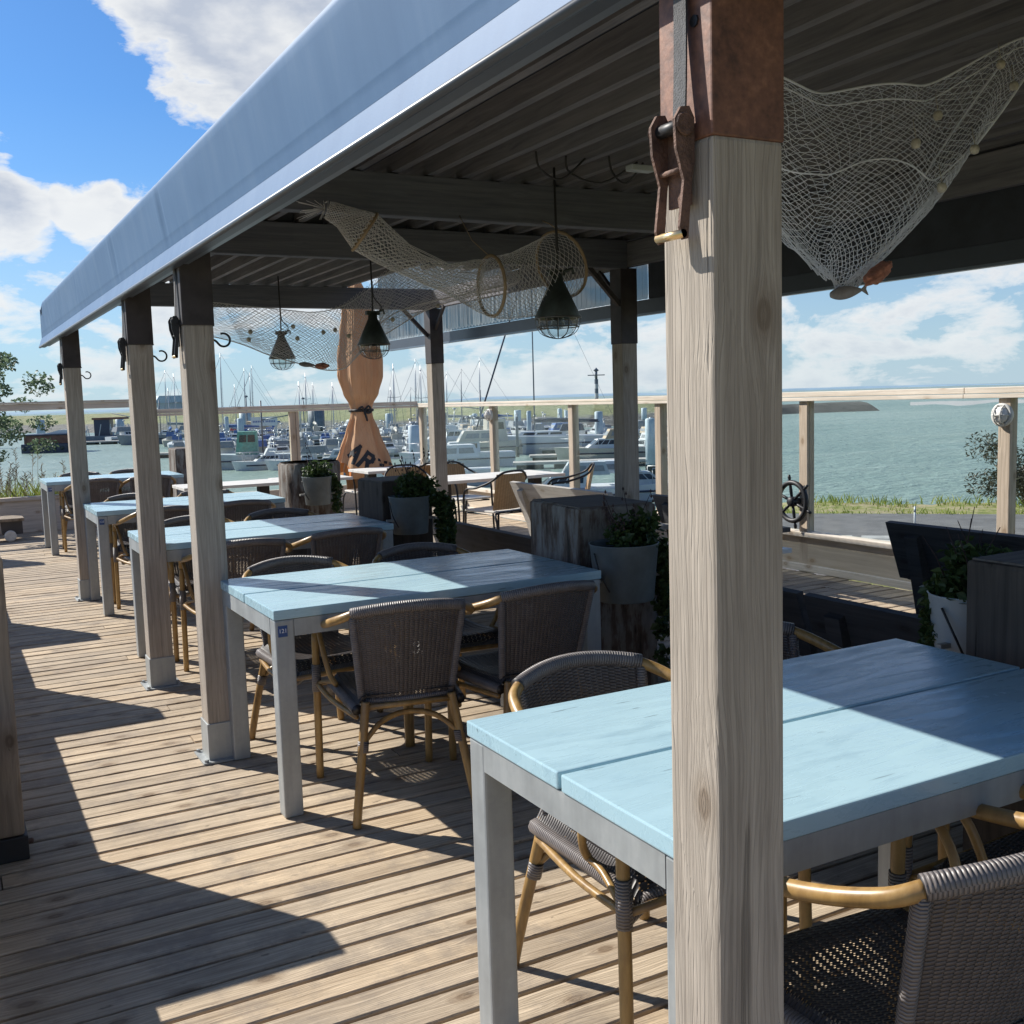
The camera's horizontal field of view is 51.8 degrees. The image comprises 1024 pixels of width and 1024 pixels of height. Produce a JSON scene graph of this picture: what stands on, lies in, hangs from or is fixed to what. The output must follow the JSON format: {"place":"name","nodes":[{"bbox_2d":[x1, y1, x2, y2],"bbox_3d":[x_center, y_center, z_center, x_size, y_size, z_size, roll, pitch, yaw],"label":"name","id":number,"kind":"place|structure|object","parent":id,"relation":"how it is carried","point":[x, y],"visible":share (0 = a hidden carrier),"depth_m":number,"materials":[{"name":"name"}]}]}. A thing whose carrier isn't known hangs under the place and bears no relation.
{"place":"outdoors","nodes":[
{"label":"outdoors","id":0,"kind":"place"},
{"bbox_2d":[0,446,65,497],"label":"dry stalk grass","id":1,"kind":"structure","parent":0,"point":[10,482],"depth_m":14.21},
{"bbox_2d":[0,405,280,414],"bbox_3d":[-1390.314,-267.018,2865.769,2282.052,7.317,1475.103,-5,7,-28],"label":"hills","id":2,"kind":"structure","parent":0,"point":[53,412],"depth_m":2427.07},
{"bbox_2d":[3,400,660,432],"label":"dike terrain","id":3,"kind":"structure","parent":0,"point":[586,411],"depth_m":168.34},
{"bbox_2d":[156,395,182,408],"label":"boat shed","id":4,"kind":"object","parent":3,"relation":"on","point":[163,405],"visible":0.25,"depth_m":351.60,"materials":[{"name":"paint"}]},
{"bbox_2d":[0,507,1023,1023],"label":"deck","id":5,"kind":"structure","parent":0,"point":[162,875],"depth_m":3.42,"materials":[{"name":"brown wood"}]},
{"bbox_2d":[0,515,23,541],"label":"trolley bench","id":6,"kind":"object","parent":5,"relation":"on","point":[11,526],"visible":1,"depth_m":12.32,"materials":[{"name":"brown wood"}]},
{"bbox_2d":[0,556,33,864],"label":"bollard post","id":7,"kind":"object","parent":5,"relation":"on","point":[15,841],"visible":1,"depth_m":3.50,"materials":[{"name":"brown wood"}]},
{"bbox_2d":[0,399,128,533],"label":"timber fence","id":8,"kind":"object","parent":5,"relation":"on","point":[28,509],"visible":0.49,"depth_m":13.24,"materials":[{"name":"brown wood"}]},
{"bbox_2d":[59,471,113,548],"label":"wicker armchair","id":9,"kind":"object","parent":5,"relation":"on","point":[68,494],"visible":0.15,"depth_m":11.97,"materials":[{"name":"wicker"}]},
{"bbox_2d":[61,478,123,551],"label":"wicker armchair","id":10,"kind":"object","parent":5,"relation":"on","point":[113,483],"visible":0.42,"depth_m":10.93,"materials":[{"name":"wicker"}]},
{"bbox_2d":[39,471,183,554],"bbox_3d":[-4.398,-0.012,11.641,1.390,0.768,0.813,-5,7,-28],"label":"plank table","id":11,"kind":"object","parent":5,"relation":"on","point":[49,487],"visible":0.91,"depth_m":11.30,"materials":[{"name":"blue paint"}]},
{"bbox_2d":[104,493,187,602],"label":"wicker armchair","id":12,"kind":"object","parent":5,"relation":"on","point":[125,526],"visible":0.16,"depth_m":8.59,"materials":[{"name":"wicker"}]},
{"bbox_2d":[119,474,175,497],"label":"wicker armchair","id":13,"kind":"object","parent":5,"relation":"on","point":[167,490],"visible":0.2,"depth_m":11.26,"materials":[{"name":"wicker"}]},
{"bbox_2d":[112,505,193,608],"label":"wicker armchair","id":14,"kind":"object","parent":5,"relation":"on","point":[171,510],"visible":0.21,"depth_m":7.75,"materials":[{"name":"wicker"}]},
{"bbox_2d":[168,447,186,496],"bbox_3d":[-3.901,-0.262,12.649,0.309,1.018,0.426,-5,7,-28],"label":"timber block","id":15,"kind":"object","parent":5,"relation":"on","point":[177,459],"depth_m":12.40,"materials":[{"name":"grey wood"}]},
{"bbox_2d":[83,491,287,615],"bbox_3d":[-2.569,0.292,8.324,1.390,0.768,0.813,-5,7,-28],"label":"plank table","id":16,"kind":"object","parent":5,"relation":"on","point":[102,515],"visible":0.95,"depth_m":8.02,"materials":[{"name":"blue paint"}]},
{"bbox_2d":[164,515,259,661],"bbox_3d":[-1.916,0.442,6.610,0.590,0.807,0.623,-5,7,-30],"label":"wicker armchair","id":17,"kind":"object","parent":5,"relation":"on","point":[173,577],"visible":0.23,"depth_m":6.29,"materials":[{"name":"wicker"}]},
{"bbox_2d":[172,479,278,518],"bbox_3d":[-2.862,0.066,10.722,1.000,0.718,0.594,-5,7,-28],"label":"cafe table","id":18,"kind":"object","parent":5,"relation":"on","point":[262,485],"visible":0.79,"depth_m":10.62,"materials":[{"name":"wood"}]},
{"bbox_2d":[178,538,292,671],"bbox_3d":[-1.495,0.515,5.820,0.590,0.807,0.623,-5,7,-24],"label":"wicker armchair","id":19,"kind":"object","parent":5,"relation":"on","point":[281,544],"visible":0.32,"depth_m":5.59,"materials":[{"name":"wicker"}]},
{"bbox_2d":[224,499,275,555],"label":"wicker armchair","id":20,"kind":"object","parent":5,"relation":"on","point":[250,504],"visible":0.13,"depth_m":7.83,"materials":[{"name":"wicker"}]},
{"bbox_2d":[128,513,393,657],"bbox_3d":[-1.500,0.473,6.364,1.390,0.768,0.813,-5,7,-28],"label":"plank table","id":21,"kind":"object","parent":5,"relation":"on","point":[289,529],"visible":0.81,"depth_m":6.30,"materials":[{"name":"blue paint"}]},
{"bbox_2d":[157,401,416,516],"bbox_3d":[-3.116,-0.581,14.603,3.960,1.785,0.130,-5,7,-28],"label":"glass screen fence","id":22,"kind":"object","parent":5,"relation":"on","point":[295,450],"visible":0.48,"depth_m":14.58,"materials":[{"name":"brown wood"}]},
{"bbox_2d":[244,508,349,635],"bbox_3d":[-1.434,0.397,6.894,0.590,0.807,0.623,-5,7,-28],"label":"wicker armchair","id":23,"kind":"object","parent":5,"relation":"on","point":[271,513],"visible":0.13,"depth_m":7.10,"materials":[{"name":"wicker"}]},
{"bbox_2d":[278,459,341,558],"bbox_3d":[-1.800,0.034,9.491,0.553,0.983,0.548,-5,7,-28],"label":"block","id":24,"kind":"object","parent":5,"relation":"on","point":[290,473],"visible":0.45,"depth_m":9.24,"materials":[{"name":"wood"}]},
{"bbox_2d":[300,475,334,505],"bbox_3d":[-1.679,-0.186,9.092,0.263,0.244,0.265,0,6,14],"label":"zinc bucket","id":25,"kind":"object","parent":24,"relation":"hanging from","point":[317,491],"visible":0.94,"depth_m":9.00,"materials":[{"name":"metal"}]},
{"bbox_2d":[301,442,343,512],"bbox_3d":[-1.621,-0.193,9.112,0.396,0.834,0.250,-5,7,-28],"label":"ivy plant","id":26,"kind":"object","parent":25,"relation":"in","point":[314,469],"visible":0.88,"depth_m":9.11,"materials":[{"name":"green plant"}]},
{"bbox_2d":[242,555,410,746],"bbox_3d":[-0.856,0.625,4.634,0.590,0.807,0.623,-6,8,-34],"label":"wicker armchair","id":27,"kind":"object","parent":5,"relation":"on","point":[331,639],"visible":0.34,"depth_m":4.70,"materials":[{"name":"wicker"}]},
{"bbox_2d":[286,527,386,648],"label":"wicker armchair","id":28,"kind":"object","parent":5,"relation":"on","point":[361,545],"visible":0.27,"depth_m":5.88,"materials":[{"name":"wicker"}]},
{"bbox_2d":[336,283,392,478],"bbox_3d":[-1.810,-1.347,12.647,0.731,3.048,0.704,-5,7,-28],"label":"folded parasol","id":29,"kind":"object","parent":5,"relation":"on","point":[360,377],"visible":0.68,"depth_m":12.47,"materials":[{"name":"fabric"}]},
{"bbox_2d":[348,464,429,477],"bbox_3d":[-1.209,-0.157,12.267,1.200,0.728,0.644,-5,7,-28],"label":"cafe table","id":30,"kind":"object","parent":5,"relation":"on","point":[371,472],"visible":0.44,"depth_m":11.97,"materials":[{"name":"wood"}]},
{"bbox_2d":[311,598,474,828],"bbox_3d":[-0.430,0.681,4.000,0.590,0.807,0.623,-4,6,-17],"label":"wicker armchair","id":31,"kind":"object","parent":5,"relation":"on","point":[406,678],"visible":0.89,"depth_m":3.78,"materials":[{"name":"wicker"}]},
{"bbox_2d":[358,475,433,562],"bbox_3d":[-0.779,0.262,7.109,0.374,0.983,0.434,-5,7,-28],"label":"timber block","id":32,"kind":"object","parent":5,"relation":"on","point":[374,493],"depth_m":6.93,"materials":[{"name":"grey wood"}]},
{"bbox_2d":[386,495,434,534],"bbox_3d":[-0.652,0.016,6.734,0.272,0.239,0.272,0,6,14],"label":"zinc bucket","id":33,"kind":"object","parent":32,"relation":"hanging from","point":[410,516],"visible":0.9,"depth_m":6.63,"materials":[{"name":"metal"}]},
{"bbox_2d":[392,448,457,555],"bbox_3d":[-0.543,0.003,6.764,0.467,0.834,0.257,-5,7,-28],"label":"ivy plant","id":34,"kind":"object","parent":33,"relation":"in","point":[410,484],"visible":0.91,"depth_m":6.74,"materials":[{"name":"green plant"}]},
{"bbox_2d":[384,464,429,476],"bbox_3d":[-1.069,-0.084,11.119,0.511,0.824,0.541,-4,7,-20],"label":"cafe chair","id":35,"kind":"object","parent":5,"relation":"on","point":[390,471],"visible":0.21,"depth_m":11.29,"materials":[{"name":"wicker"}]},
{"bbox_2d":[220,549,601,817],"bbox_3d":[-0.420,0.646,4.462,1.390,0.768,0.813,-5,7,-28],"label":"plank table","id":36,"kind":"object","parent":5,"relation":"on","point":[282,609],"visible":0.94,"depth_m":4.22,"materials":[{"name":"blue paint"}]},
{"bbox_2d":[372,542,523,746],"bbox_3d":[-0.336,0.576,4.938,0.590,0.807,0.623,-5,7,-26],"label":"wicker armchair","id":37,"kind":"object","parent":5,"relation":"on","point":[431,549],"visible":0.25,"depth_m":5.01,"materials":[{"name":"wicker"}]},
{"bbox_2d":[447,461,494,528],"bbox_3d":[-0.541,-0.136,11.450,0.511,0.824,0.541,-7,8,-38],"label":"cafe chair","id":38,"kind":"object","parent":5,"relation":"on","point":[457,490],"visible":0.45,"depth_m":11.61,"materials":[{"name":"wicker"}]},
{"bbox_2d":[432,517,530,554],"bbox_3d":[0.066,0.397,7.307,0.568,0.618,1.930,-5,7,-28],"label":"timber bench","id":39,"kind":"object","parent":5,"relation":"on","point":[471,538],"visible":0.31,"depth_m":7.20,"materials":[{"name":"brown wood"}]},
{"bbox_2d":[463,469,526,529],"bbox_3d":[-0.136,-0.003,10.108,0.511,0.824,0.541,-7,8,-42],"label":"cafe chair","id":40,"kind":"object","parent":5,"relation":"on","point":[505,501],"visible":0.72,"depth_m":9.91,"materials":[{"name":"wicker"}]},
{"bbox_2d":[429,470,564,535],"bbox_3d":[-0.211,-0.016,10.740,1.340,0.718,0.734,-5,7,-28],"label":"cafe table","id":41,"kind":"object","parent":5,"relation":"on","point":[535,476],"visible":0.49,"depth_m":10.62,"materials":[{"name":"wood"}]},
{"bbox_2d":[423,580,597,761],"bbox_3d":[0.029,0.642,4.231,0.590,0.807,0.623,-5,7,-29],"label":"wicker armchair","id":42,"kind":"object","parent":5,"relation":"on","point":[517,657],"visible":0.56,"depth_m":4.00,"materials":[{"name":"grey wicker"}]},
{"bbox_2d":[39,0,1023,1023],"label":"timber pergola","id":43,"kind":"object","parent":5,"relation":"on","point":[420,123],"visible":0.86,"depth_m":3.24,"materials":[{"name":"grey wood"}]},
{"bbox_2d":[117,301,126,370],"bbox_3d":[-2.042,-0.942,5.499,0.033,0.407,0.066,-5,7,-28],"label":"ratchet strap","id":44,"kind":"object","parent":43,"relation":"attached to","point":[121,342],"visible":0.98,"depth_m":5.49,"materials":[{"name":"black metal"}]},
{"bbox_2d":[168,269,179,358],"bbox_3d":[-1.387,-0.832,4.306,0.033,0.407,0.066,-5,7,-28],"label":"ratchet strap","id":45,"kind":"object","parent":43,"relation":"attached to","point":[173,323],"visible":0.94,"depth_m":4.30,"materials":[{"name":"black metal"}]},
{"bbox_2d":[268,276,295,369],"bbox_3d":[-1.821,-1.485,8.289,0.214,0.734,0.214,-5,7,-28],"label":"pendant lamp","id":46,"kind":"object","parent":43,"relation":"hanging from","point":[275,355],"visible":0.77,"depth_m":8.27,"materials":[{"name":"metal"}]},
{"bbox_2d":[213,265,521,370],"bbox_3d":[-1.138,-1.453,7.834,2.424,0.797,0.740,-5,7,-28],"label":"fishing net","id":47,"kind":"object","parent":43,"relation":"hanging from","point":[323,332],"visible":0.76,"depth_m":7.76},
{"bbox_2d":[357,261,389,358],"bbox_3d":[-0.890,-1.340,6.697,0.214,0.734,0.214,-5,7,-28],"label":"pendant lamp","id":48,"kind":"object","parent":43,"relation":"hanging from","point":[373,333],"visible":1,"depth_m":6.67,"materials":[{"name":"metal"}]},
{"bbox_2d":[296,200,587,318],"bbox_3d":[-0.285,-1.094,4.581,1.312,0.509,0.419,-5,7,-28],"label":"fish trap","id":49,"kind":"object","parent":43,"relation":"hanging from","point":[369,226],"visible":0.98,"depth_m":4.51,"materials":[{"name":"fabric"}]},
{"bbox_2d":[534,167,580,338],"bbox_3d":[0.197,-1.148,4.690,0.214,0.749,0.214,-5,7,-28],"label":"pendant lamp","id":50,"kind":"object","parent":43,"relation":"hanging from","point":[557,304],"visible":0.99,"depth_m":4.67,"materials":[{"name":"metal"}]},
{"bbox_2d":[535,151,653,183],"bbox_3d":[0.351,-1.467,4.502,0.520,0.126,0.119,-2,6,-5],"label":"roof cable","id":51,"kind":"object","parent":43,"relation":"attached to","point":[635,167],"visible":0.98,"depth_m":4.50,"materials":[{"name":"paint"}]},
{"bbox_2d":[648,0,694,244],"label":"ratchet strap","id":52,"kind":"object","parent":43,"relation":"attached to","point":[672,148],"visible":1,"depth_m":1.40,"materials":[{"name":"metal"}]},
{"bbox_2d":[781,37,1023,288],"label":"fishing net","id":53,"kind":"object","parent":43,"relation":"hanging from","point":[940,189],"visible":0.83,"depth_m":2.67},
{"bbox_2d":[830,285,868,299],"bbox_3d":[0.852,-0.557,2.660,0.132,0.045,0.017,-5,7,-28],"label":"dried fish","id":54,"kind":"object","parent":53,"relation":"hanging from","point":[842,292],"visible":0.99,"depth_m":2.65},
{"bbox_2d":[863,261,891,285],"bbox_3d":[0.907,-0.590,2.608,0.047,0.070,0.137,3,8,38],"label":"dried shell","id":55,"kind":"object","parent":53,"relation":"attached to","point":[878,273],"visible":1,"depth_m":2.58},
{"bbox_2d":[547,462,594,489],"bbox_3d":[0.592,-0.086,10.671,0.541,0.824,0.511,-2,6,1],"label":"cafe chair","id":56,"kind":"object","parent":5,"relation":"on","point":[590,470],"visible":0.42,"depth_m":10.56,"materials":[{"name":"wicker"}]},
{"bbox_2d":[510,481,668,535],"bbox_3d":[0.640,0.127,9.080,0.616,0.738,1.600,-5,7,-28],"label":"timber bench","id":57,"kind":"object","parent":5,"relation":"on","point":[525,493],"visible":0.08,"depth_m":9.20,"materials":[{"name":"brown wood"}]},
{"bbox_2d":[530,494,657,703],"bbox_3d":[0.389,0.441,5.059,0.403,0.998,0.537,-4,7,-23],"label":"timber block","id":58,"kind":"object","parent":5,"relation":"on","point":[568,529],"depth_m":4.84,"materials":[{"name":"grey wood"}]},
{"bbox_2d":[589,539,659,603],"bbox_3d":[0.491,0.257,4.609,0.306,0.249,0.306,0,6,16],"label":"zinc bucket","id":59,"kind":"object","parent":58,"relation":"hanging from","point":[629,575],"visible":0.81,"depth_m":4.49,"materials":[{"name":"metal"}]},
{"bbox_2d":[601,487,670,668],"bbox_3d":[0.584,0.306,4.653,0.414,0.844,0.261,-5,7,-28],"label":"ivy plant","id":60,"kind":"object","parent":59,"relation":"in","point":[639,531],"visible":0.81,"depth_m":4.62,"materials":[{"name":"green plant"}]},
{"bbox_2d":[508,651,813,1023],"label":"wicker armchair","id":61,"kind":"object","parent":5,"relation":"on","point":[624,887],"visible":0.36,"depth_m":2.65,"materials":[{"name":"grey wicker"}]},
{"bbox_2d":[413,386,1023,589],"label":"glass screen fence","id":62,"kind":"object","parent":5,"relation":"on","point":[868,560],"visible":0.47,"depth_m":8.54,"materials":[{"name":"brown wood"}]},
{"bbox_2d":[782,474,811,528],"bbox_3d":[2.338,-0.088,8.699,0.135,0.447,0.430,-5,7,-28],"label":"ship wheel","id":63,"kind":"object","parent":62,"relation":"attached to","point":[792,501],"visible":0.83,"depth_m":8.65,"materials":[{"name":"black metal"}]},
{"bbox_2d":[991,403,1013,426],"bbox_3d":[3.224,-0.640,6.960,0.083,0.156,0.156,-5,7,-28],"label":"bulkhead lamp","id":64,"kind":"object","parent":62,"relation":"attached to","point":[1002,414],"visible":1,"depth_m":6.93,"materials":[{"name":"paint"}]},
{"bbox_2d":[652,494,790,537],"bbox_3d":[1.658,0.202,8.449,0.561,0.663,1.030,-5,7,-28],"label":"timber bench","id":65,"kind":"object","parent":5,"relation":"on","point":[661,502],"visible":0.12,"depth_m":8.64,"materials":[{"name":"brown wood"}]},
{"bbox_2d":[657,587,817,656],"bbox_3d":[1.014,0.556,5.581,0.568,0.618,1.940,-5,7,-28],"label":"timber bench","id":66,"kind":"object","parent":5,"relation":"on","point":[794,610],"visible":0.02,"depth_m":4.64,"materials":[{"name":"brown wood"}]},
{"bbox_2d":[467,638,1023,1023],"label":"plank table","id":67,"kind":"object","parent":5,"relation":"on","point":[886,743],"visible":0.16,"depth_m":2.21,"materials":[{"name":"blue paint"}]},
{"bbox_2d":[803,592,921,652],"bbox_3d":[1.966,0.715,3.847,0.568,0.618,1.950,-5,7,-28],"label":"timber bench","id":68,"kind":"object","parent":5,"relation":"on","point":[841,623],"visible":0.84,"depth_m":4.32,"materials":[{"name":"brown wood"}]},
{"bbox_2d":[783,622,949,992],"bbox_3d":[0.789,0.755,2.974,0.590,0.807,0.623,-5,7,-24],"label":"wicker armchair","id":69,"kind":"object","parent":5,"relation":"on","point":[792,632],"visible":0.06,"depth_m":3.21,"materials":[{"name":"brown wood"}]},
{"bbox_2d":[783,804,1023,1023],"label":"wicker armchair","id":70,"kind":"object","parent":5,"relation":"on","point":[962,977],"visible":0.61,"depth_m":1.65,"materials":[{"name":"grey wicker"}]},
{"bbox_2d":[885,521,1023,613],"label":"timber bench","id":71,"kind":"object","parent":5,"relation":"on","point":[915,559],"visible":0.5,"depth_m":5.70,"materials":[{"name":"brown wood"}]},
{"bbox_2d":[903,784,1023,948],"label":"wicker armchair","id":72,"kind":"object","parent":5,"relation":"on","point":[1003,846],"visible":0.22,"depth_m":2.37,"materials":[{"name":"brown wicker"}]},
{"bbox_2d":[963,550,1023,888],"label":"timber block","id":73,"kind":"object","parent":5,"relation":"on","point":[995,611],"depth_m":2.97,"materials":[{"name":"grey wood"}]},
{"bbox_2d":[927,588,966,653],"bbox_3d":[1.440,0.375,3.324,0.247,0.244,0.252,0,6,14],"label":"zinc bucket","id":74,"kind":"object","parent":73,"relation":"hanging from","point":[948,619],"visible":0.34,"depth_m":3.25,"materials":[{"name":"paint"}]},
{"bbox_2d":[916,507,1012,646],"bbox_3d":[1.444,0.340,3.355,0.297,0.706,0.299,-5,7,-28],"label":"ivy plant","id":75,"kind":"object","parent":74,"relation":"in","point":[951,583],"visible":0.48,"depth_m":3.33,"materials":[{"name":"green plant"}]},
{"bbox_2d":[0,383,1023,521],"bbox_3d":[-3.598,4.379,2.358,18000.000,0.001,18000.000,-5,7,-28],"label":"water","id":76,"kind":"structure","parent":0,"point":[903,450],"depth_m":80.50,"materials":[{"name":"liquid"}]},
{"bbox_2d":[21,429,68,453],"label":"work barge","id":77,"kind":"object","parent":76,"relation":"on","point":[60,437],"visible":0.45,"depth_m":115.74},
{"bbox_2d":[86,413,129,440],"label":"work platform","id":78,"kind":"structure","parent":76,"relation":"on","point":[104,426],"depth_m":152.60,"materials":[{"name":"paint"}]},
{"bbox_2d":[182,355,273,443],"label":"sailing boat","id":79,"kind":"object","parent":76,"relation":"on","point":[235,426],"visible":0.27,"depth_m":116.66,"materials":[{"name":"metal"}]},
{"bbox_2d":[221,401,289,469],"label":"fishing boat","id":80,"kind":"object","parent":76,"relation":"on","point":[246,441],"visible":0.36,"depth_m":75.17,"materials":[{"name":"paint"}]},
{"bbox_2d":[231,438,279,470],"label":"motor boat","id":81,"kind":"object","parent":76,"relation":"on","point":[258,463],"visible":0.66,"depth_m":73.43,"materials":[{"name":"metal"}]},
{"bbox_2d":[264,435,328,469],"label":"motor boat","id":82,"kind":"object","parent":76,"relation":"on","point":[271,464],"visible":0.43,"depth_m":72.39,"materials":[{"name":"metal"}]},
{"bbox_2d":[408,425,419,451],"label":"mooring pile","id":83,"kind":"object","parent":76,"relation":"in","point":[413,433],"visible":0.46,"depth_m":72.24,"materials":[{"name":"metal"}]},
{"bbox_2d":[392,408,461,444],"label":"motor boat","id":84,"kind":"object","parent":76,"relation":"on","point":[453,433],"visible":0.2,"depth_m":90.41,"materials":[{"name":"paint"}]},
{"bbox_2d":[377,427,490,485],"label":"motor boat","id":85,"kind":"object","parent":76,"relation":"on","point":[454,451],"visible":0.24,"depth_m":54.91,"materials":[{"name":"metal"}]},
{"bbox_2d":[399,415,515,466],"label":"motor boat","id":86,"kind":"object","parent":76,"relation":"on","point":[506,457],"visible":0.56,"depth_m":69.62,"materials":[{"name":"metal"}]},
{"bbox_2d":[465,390,522,453],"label":"fishing boat","id":87,"kind":"object","parent":76,"relation":"on","point":[505,443],"visible":0.43,"depth_m":83.76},
{"bbox_2d":[475,321,609,453],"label":"sailing boat","id":88,"kind":"object","parent":76,"relation":"on","point":[534,441],"visible":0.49,"depth_m":84.67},
{"bbox_2d":[539,443,614,495],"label":"motor boat","id":89,"kind":"object","parent":76,"relation":"on","point":[600,468],"visible":0.19,"depth_m":43.32,"materials":[{"name":"paint"}]},
{"bbox_2d":[513,457,667,469],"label":"floating pontoon","id":90,"kind":"object","parent":76,"relation":"on","point":[528,465],"visible":0.25,"depth_m":65.81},
{"bbox_2d":[554,429,645,459],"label":"motor boat","id":91,"kind":"object","parent":76,"relation":"on","point":[600,448],"visible":0.42,"depth_m":72.50,"materials":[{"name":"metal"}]},
{"bbox_2d":[591,459,655,499],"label":"motor boat","id":92,"kind":"object","parent":76,"relation":"on","point":[647,480],"visible":0.16,"depth_m":44.64,"materials":[{"name":"paint"}]},
{"bbox_2d":[645,418,655,474],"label":"mooring pile","id":93,"kind":"object","parent":76,"relation":"in","point":[650,439],"visible":0.63,"depth_m":54.63,"materials":[{"name":"metal"}]},
{"bbox_2d":[0,0,1023,411],"label":"sky","id":94,"kind":"structure","parent":0,"point":[100,99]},
{"bbox_2d":[426,393,663,401],"bbox_3d":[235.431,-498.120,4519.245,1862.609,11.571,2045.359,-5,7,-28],"label":"shore hills","id":95,"kind":"structure","parent":0,"point":[544,396],"depth_m":3651.89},
{"bbox_2d":[640,384,990,394],"bbox_3d":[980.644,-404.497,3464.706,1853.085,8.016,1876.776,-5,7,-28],"label":"opposite shore hills","id":96,"kind":"structure","parent":0,"point":[851,387],"depth_m":2685.41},
{"bbox_2d":[782,401,879,413],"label":"breakwater terrain","id":97,"kind":"structure","parent":0,"point":[849,406],"depth_m":196.52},
{"bbox_2d":[782,513,1023,575],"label":"road","id":98,"kind":"structure","parent":0,"point":[857,524],"depth_m":16.29,"materials":[{"name":"asphalt"}]},
{"bbox_2d":[782,501,1023,590],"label":"ground","id":99,"kind":"structure","parent":0,"point":[979,509],"depth_m":18.45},
{"bbox_2d":[0,351,58,464],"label":"birch sapling","id":100,"kind":"object","parent":99,"relation":"on","point":[5,360],"visible":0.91,"depth_m":13.86,"materials":[{"name":"green plant"}]},
{"bbox_2d":[0,472,64,532],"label":"bank grass","id":101,"kind":"structure","parent":99,"relation":"on","point":[36,492],"depth_m":14.86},
{"bbox_2d":[785,493,1023,514],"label":"verge grass","id":102,"kind":"structure","parent":99,"relation":"on","point":[850,501],"depth_m":18.86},
{"bbox_2d":[963,430,1023,505],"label":"shrub","id":103,"kind":"object","parent":99,"relation":"on","point":[991,483],"visible":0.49,"depth_m":19.01,"materials":[{"name":"green plant"}]},
{"bbox_2d":[910,399,1023,405],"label":"sandbank terrain","id":104,"kind":"structure","parent":0,"point":[958,403],"depth_m":252.64,"materials":[{"name":"sand"}]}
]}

